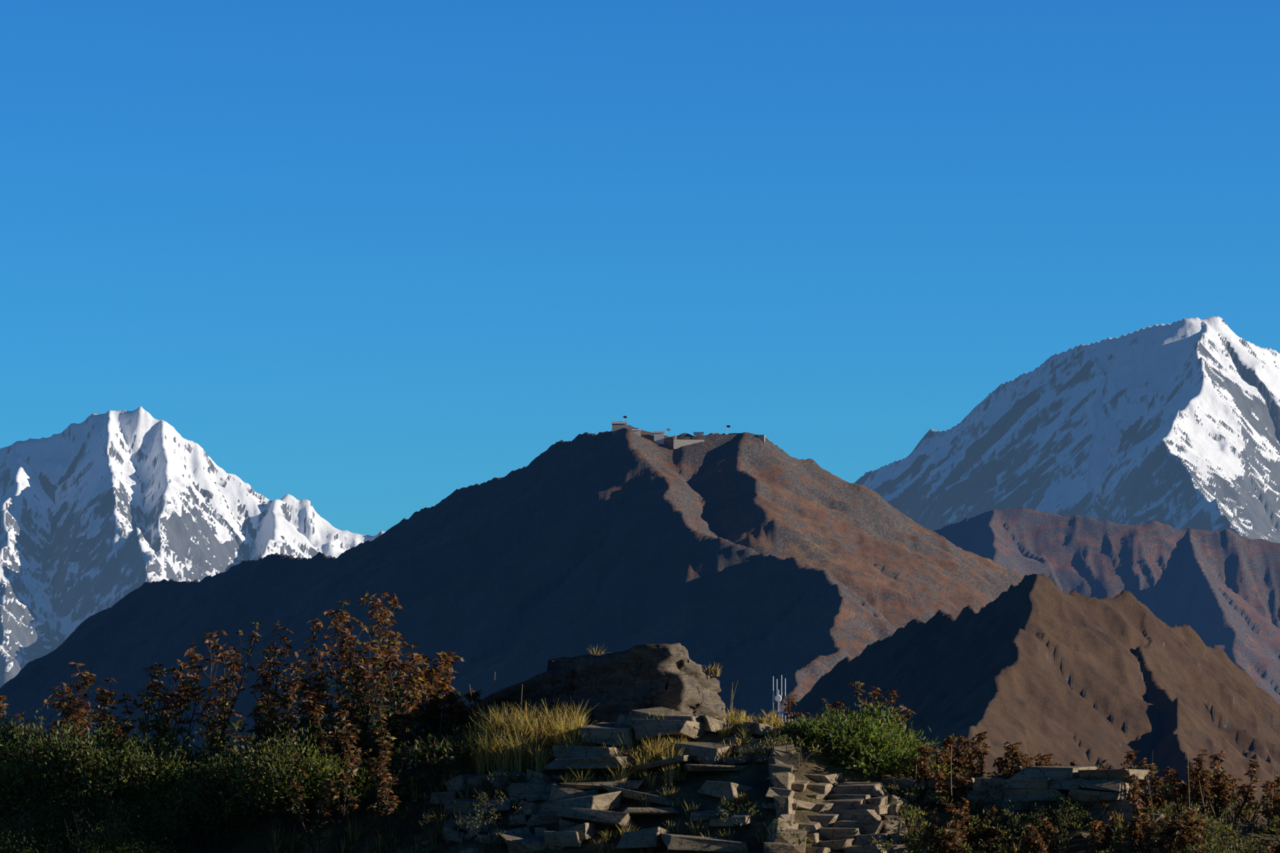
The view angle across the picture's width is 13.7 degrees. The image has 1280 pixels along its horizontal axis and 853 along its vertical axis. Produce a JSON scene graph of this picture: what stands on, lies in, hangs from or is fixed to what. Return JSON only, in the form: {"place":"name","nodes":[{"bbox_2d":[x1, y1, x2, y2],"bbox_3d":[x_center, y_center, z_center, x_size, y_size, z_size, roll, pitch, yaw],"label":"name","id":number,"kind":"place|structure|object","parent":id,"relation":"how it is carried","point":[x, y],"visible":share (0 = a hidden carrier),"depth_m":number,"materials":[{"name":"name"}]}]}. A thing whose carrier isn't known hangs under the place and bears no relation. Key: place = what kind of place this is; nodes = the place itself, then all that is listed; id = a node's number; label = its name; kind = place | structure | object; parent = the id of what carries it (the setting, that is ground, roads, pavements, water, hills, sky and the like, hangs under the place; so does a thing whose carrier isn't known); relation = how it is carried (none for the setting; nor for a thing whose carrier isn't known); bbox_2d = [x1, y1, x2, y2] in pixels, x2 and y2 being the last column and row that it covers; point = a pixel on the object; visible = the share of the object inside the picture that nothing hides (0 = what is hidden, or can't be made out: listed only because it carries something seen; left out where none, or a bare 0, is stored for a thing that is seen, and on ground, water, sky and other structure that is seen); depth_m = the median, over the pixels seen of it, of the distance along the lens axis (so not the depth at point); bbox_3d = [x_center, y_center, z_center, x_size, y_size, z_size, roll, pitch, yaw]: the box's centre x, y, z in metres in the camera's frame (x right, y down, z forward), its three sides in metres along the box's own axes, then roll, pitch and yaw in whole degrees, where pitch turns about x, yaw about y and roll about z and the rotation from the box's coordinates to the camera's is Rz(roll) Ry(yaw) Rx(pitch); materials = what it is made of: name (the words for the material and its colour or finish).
{"place":"outdoors","nodes":[
{"label":"outdoors","id":0,"kind":"place"},
{"bbox_2d":[0,406,385,687],"bbox_3d":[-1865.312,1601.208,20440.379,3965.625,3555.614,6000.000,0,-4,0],"label":"snow peak","id":1,"kind":"structure","parent":0,"point":[109,509],"depth_m":21376.14,"materials":[{"name":"white snow"}]},
{"bbox_2d":[0,424,1023,827],"bbox_3d":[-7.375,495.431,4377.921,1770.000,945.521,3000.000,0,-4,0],"label":"mountain","id":2,"kind":"structure","parent":0,"point":[755,566],"depth_m":3868.03,"materials":[{"name":"brown stone"}]},
{"bbox_2d":[611,416,765,449],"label":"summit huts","id":3,"kind":"object","parent":2,"relation":"on","point":[618,426],"visible":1,"depth_m":3989.16,"materials":[{"name":"stone"}]},
{"bbox_2d":[0,590,1279,852],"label":"shrub","id":4,"kind":"object","parent":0,"point":[85,759],"depth_m":85.20,"materials":[{"name":"plant"}]},
{"bbox_2d":[0,723,1279,852],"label":"knoll","id":5,"kind":"structure","parent":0,"point":[755,775],"depth_m":82.22,"materials":[{"name":"grey stone"}]},
{"bbox_2d":[438,643,729,757],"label":"outcrop","id":6,"kind":"object","parent":5,"relation":"on","point":[672,677],"visible":0.26,"depth_m":85.71,"materials":[{"name":"stone"}]},
{"bbox_2d":[131,644,1279,852],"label":"grass","id":7,"kind":"structure","parent":5,"relation":"on","point":[554,730],"depth_m":83.78,"materials":[{"name":"green plant"}]},
{"bbox_2d":[421,707,1199,852],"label":"slabs","id":8,"kind":"structure","parent":5,"relation":"on","point":[569,807],"depth_m":82.19,"materials":[{"name":"stone"}]},
{"bbox_2d":[763,744,910,852],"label":"stone steps","id":9,"kind":"structure","parent":5,"relation":"on","point":[855,807],"depth_m":80.45,"materials":[{"name":"grey stone"}]},
{"bbox_2d":[880,766,1167,827],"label":"stone wall","id":10,"kind":"structure","parent":5,"relation":"on","point":[1029,785],"depth_m":80.84,"materials":[{"name":"stone"}]},
{"bbox_2d":[0,0,1279,535],"label":"sky","id":11,"kind":"structure","parent":0,"point":[375,260],"materials":[{"name":"blue"}]},
{"bbox_2d":[764,718,970,777],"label":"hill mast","id":12,"kind":"object","parent":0,"point":[932,776],"depth_m":895.38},
{"bbox_2d":[768,675,792,723],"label":"telecom mast","id":13,"kind":"object","parent":12,"relation":"on","point":[778,698],"visible":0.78,"depth_m":896.01,"materials":[{"name":"metal"}]},
{"bbox_2d":[779,573,1279,827],"bbox_3d":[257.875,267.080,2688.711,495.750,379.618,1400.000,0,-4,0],"label":"ridge","id":14,"kind":"structure","parent":0,"point":[1042,664],"depth_m":2550.27,"materials":[{"name":"brown stone"}]},
{"bbox_2d":[854,316,1279,543],"bbox_3d":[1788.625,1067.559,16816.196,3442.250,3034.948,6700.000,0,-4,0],"label":"snow peak","id":15,"kind":"structure","parent":0,"point":[1175,425],"depth_m":17674.49,"materials":[{"name":"white snow"}]},
{"bbox_2d":[933,506,1279,705],"bbox_3d":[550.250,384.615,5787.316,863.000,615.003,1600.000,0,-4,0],"label":"ridge","id":16,"kind":"structure","parent":0,"point":[1221,590],"depth_m":5913.73,"materials":[{"name":"brown stone"}]}
]}

